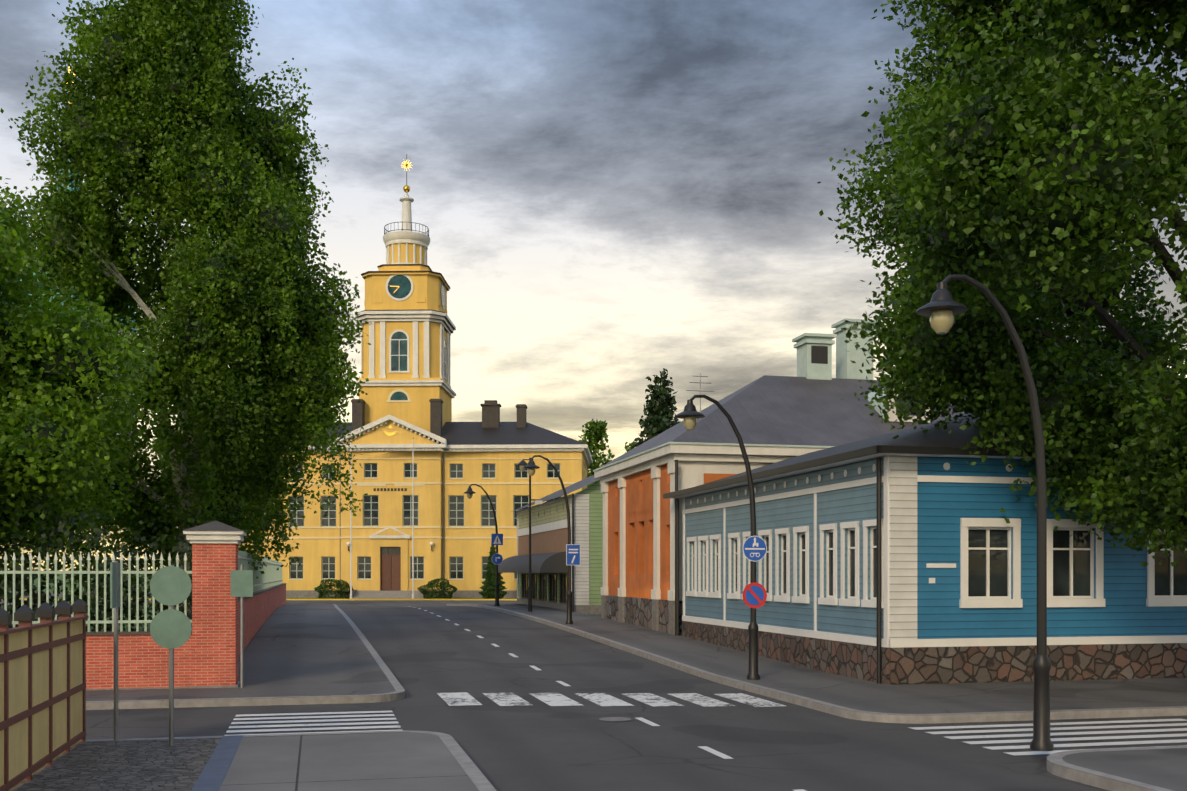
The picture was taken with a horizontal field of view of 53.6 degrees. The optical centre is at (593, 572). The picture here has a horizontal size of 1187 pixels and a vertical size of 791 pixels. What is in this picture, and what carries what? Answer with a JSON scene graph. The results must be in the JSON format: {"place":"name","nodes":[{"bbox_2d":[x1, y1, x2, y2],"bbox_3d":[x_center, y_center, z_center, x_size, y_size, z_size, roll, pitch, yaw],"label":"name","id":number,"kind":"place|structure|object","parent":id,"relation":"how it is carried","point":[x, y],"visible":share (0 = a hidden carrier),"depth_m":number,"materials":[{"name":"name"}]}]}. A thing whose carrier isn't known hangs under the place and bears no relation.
{"place":"outdoors","nodes":[
{"label":"outdoors","id":0,"kind":"place"},
{"bbox_2d":[7,67,137,441],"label":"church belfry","id":1,"kind":"object","parent":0,"point":[69,188],"visible":0.02,"depth_m":60.07,"materials":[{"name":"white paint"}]},
{"bbox_2d":[0,0,1186,570],"label":"sky","id":2,"kind":"structure","parent":0,"point":[610,195],"materials":[{"name":"grey"}]},
{"bbox_2d":[1,574,1186,790],"bbox_3d":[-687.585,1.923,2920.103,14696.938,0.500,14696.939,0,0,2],"label":"road","id":3,"kind":"structure","parent":0,"point":[427,656],"depth_m":16.51,"materials":[{"name":"grey asphalt"}]},
{"bbox_2d":[0,316,102,532],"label":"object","id":4,"kind":"object","parent":3,"relation":"on","point":[47,429],"visible":0.27,"depth_m":23.72,"materials":[{"name":"green plant"}]},
{"bbox_2d":[0,176,163,576],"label":"tree","id":5,"kind":"object","parent":4,"relation":"attached to","point":[81,423],"depth_m":23.54,"materials":[{"name":"green plant"}]},
{"bbox_2d":[0,521,286,689],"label":"church wall","id":6,"kind":"structure","parent":3,"relation":"on","point":[207,654],"depth_m":20.93,"materials":[{"name":"red brick"}]},
{"bbox_2d":[0,592,516,606],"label":"ground","id":7,"kind":"structure","parent":3,"relation":"on","point":[382,602],"depth_m":86.16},
{"bbox_2d":[127,427,182,564],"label":"tree","id":8,"kind":"object","parent":7,"relation":"on","point":[157,444],"depth_m":118.40,"materials":[{"name":"green plant"}]},
{"bbox_2d":[2,438,516,599],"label":"flagpoles","id":9,"kind":"object","parent":7,"relation":"on","point":[351,559],"visible":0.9,"depth_m":95.05,"materials":[{"name":"white painted wood"},{"name":"metal"}]},
{"bbox_2d":[314,578,353,598],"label":"bush","id":10,"kind":"object","parent":7,"relation":"on","point":[323,587],"visible":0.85,"depth_m":96.85,"materials":[{"name":"green plant"}]},
{"bbox_2d":[240,154,592,598],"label":"town hall","id":11,"kind":"structure","parent":7,"relation":"on","point":[405,370],"depth_m":100.22,"materials":[{"name":"yellow paint"}]},
{"bbox_2d":[417,577,457,598],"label":"bush","id":12,"kind":"object","parent":7,"relation":"on","point":[431,586],"visible":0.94,"depth_m":96.43,"materials":[{"name":"green plant"}]},
{"bbox_2d":[479,545,508,598],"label":"conifer","id":13,"kind":"object","parent":7,"relation":"on","point":[488,589],"depth_m":94.68,"materials":[{"name":"green plant"}]},
{"bbox_2d":[579,419,614,487],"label":"tree","id":14,"kind":"object","parent":7,"relation":"on","point":[596,431],"depth_m":127.09,"materials":[{"name":"green plant"}]},
{"bbox_2d":[624,441,637,453],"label":"tree","id":15,"kind":"object","parent":7,"relation":"on","point":[631,445],"visible":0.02,"depth_m":83.50,"materials":[{"name":"green plant"}]},
{"bbox_2d":[498,475,602,613],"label":"green house","id":16,"kind":"structure","parent":3,"relation":"on","point":[549,566],"depth_m":50.24,"materials":[{"name":"green wood"}]},
{"bbox_2d":[2,603,1186,790],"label":"pavements","id":17,"kind":"structure","parent":3,"relation":"on","point":[311,654],"depth_m":18.05,"materials":[{"name":"asphalt"},{"name":"grey concrete"},{"name":"stone paving"}]},
{"bbox_2d":[0,599,88,790],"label":"yellow fence","id":18,"kind":"object","parent":17,"relation":"on","point":[43,693],"visible":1,"depth_m":12.10,"materials":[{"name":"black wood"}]},
{"bbox_2d":[0,505,191,630],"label":"yard shrubs","id":19,"kind":"object","parent":17,"relation":"on","point":[70,533],"visible":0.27,"depth_m":22.69,"materials":[{"name":"green plant"}]},
{"bbox_2d":[110,561,252,745],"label":"road signs","id":20,"kind":"object","parent":17,"relation":"on","point":[171,626],"visible":1,"depth_m":13.93,"materials":[{"name":"metal"}]},
{"bbox_2d":[43,0,335,543],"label":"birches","id":21,"kind":"object","parent":17,"relation":"on","point":[119,38],"visible":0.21,"depth_m":32.53,"materials":[{"name":"green plant"}]},
{"bbox_2d":[0,0,371,630],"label":"tree","id":22,"kind":"object","parent":21,"relation":"attached to","point":[254,361],"depth_m":32.57,"materials":[{"name":"green plant"}]},
{"bbox_2d":[464,484,502,605],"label":"lamp","id":23,"kind":"object","parent":17,"relation":"on","point":[497,540],"visible":1,"depth_m":54.91,"materials":[{"name":"black metal"}]},
{"bbox_2d":[517,458,541,611],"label":"mast lamp","id":24,"kind":"object","parent":17,"relation":"on","point":[522,463],"visible":0.9,"depth_m":48.10,"materials":[{"name":"black metal"}]},
{"bbox_2d":[523,455,579,623],"bbox_3d":[-1.396,-1.108,39.082,1.930,5.610,0.566,0,0,-13],"label":"lamp","id":25,"kind":"object","parent":17,"relation":"on","point":[572,554],"visible":1,"depth_m":39.15,"materials":[{"name":"black metal"}]},
{"bbox_2d":[675,395,766,679],"bbox_3d":[2.443,-0.677,22.521,1.820,5.461,0.566,0,0,-13],"label":"lamp","id":26,"kind":"object","parent":17,"relation":"on","point":[754,595],"visible":1,"depth_m":22.59,"materials":[{"name":"black metal"}]},
{"bbox_2d":[593,318,988,635],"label":"orange house","id":27,"kind":"structure","parent":17,"relation":"on","point":[806,410],"depth_m":37.37,"materials":[{"name":"paint"}]},
{"bbox_2d":[885,0,1186,516],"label":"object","id":28,"kind":"object","parent":17,"relation":"on","point":[1074,219],"visible":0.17,"depth_m":18.67,"materials":[{"name":"green plant"}]},
{"bbox_2d":[817,0,1186,568],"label":"tree","id":29,"kind":"object","parent":28,"relation":"attached to","point":[1076,79],"depth_m":18.65,"materials":[{"name":"green plant"}]},
{"bbox_2d":[595,717,634,721],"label":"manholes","id":30,"kind":"object","parent":3,"relation":"on","point":[614,719],"visible":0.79,"depth_m":17.34,"materials":[{"name":"metal"}]},
{"bbox_2d":[634,368,680,446],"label":"spruce","id":31,"kind":"object","parent":3,"relation":"on","point":[662,413],"depth_m":58.99,"materials":[{"name":"green plant"}]},
{"bbox_2d":[224,606,1186,790],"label":"road markings","id":32,"kind":"object","parent":3,"relation":"on","point":[513,699],"visible":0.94,"depth_m":17.00,"materials":[{"name":"white paint"}]},
{"bbox_2d":[663,414,1186,684],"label":"blue house","id":33,"kind":"structure","parent":3,"relation":"on","point":[908,556],"depth_m":22.60,"materials":[{"name":"blue wood"}]},
{"bbox_2d":[916,274,1053,750],"bbox_3d":[4.507,-0.677,13.484,1.700,5.461,0.566,0,0,-13],"label":"lamp","id":34,"kind":"object","parent":3,"relation":"on","point":[942,308],"visible":1,"depth_m":13.58,"materials":[{"name":"black metal"}]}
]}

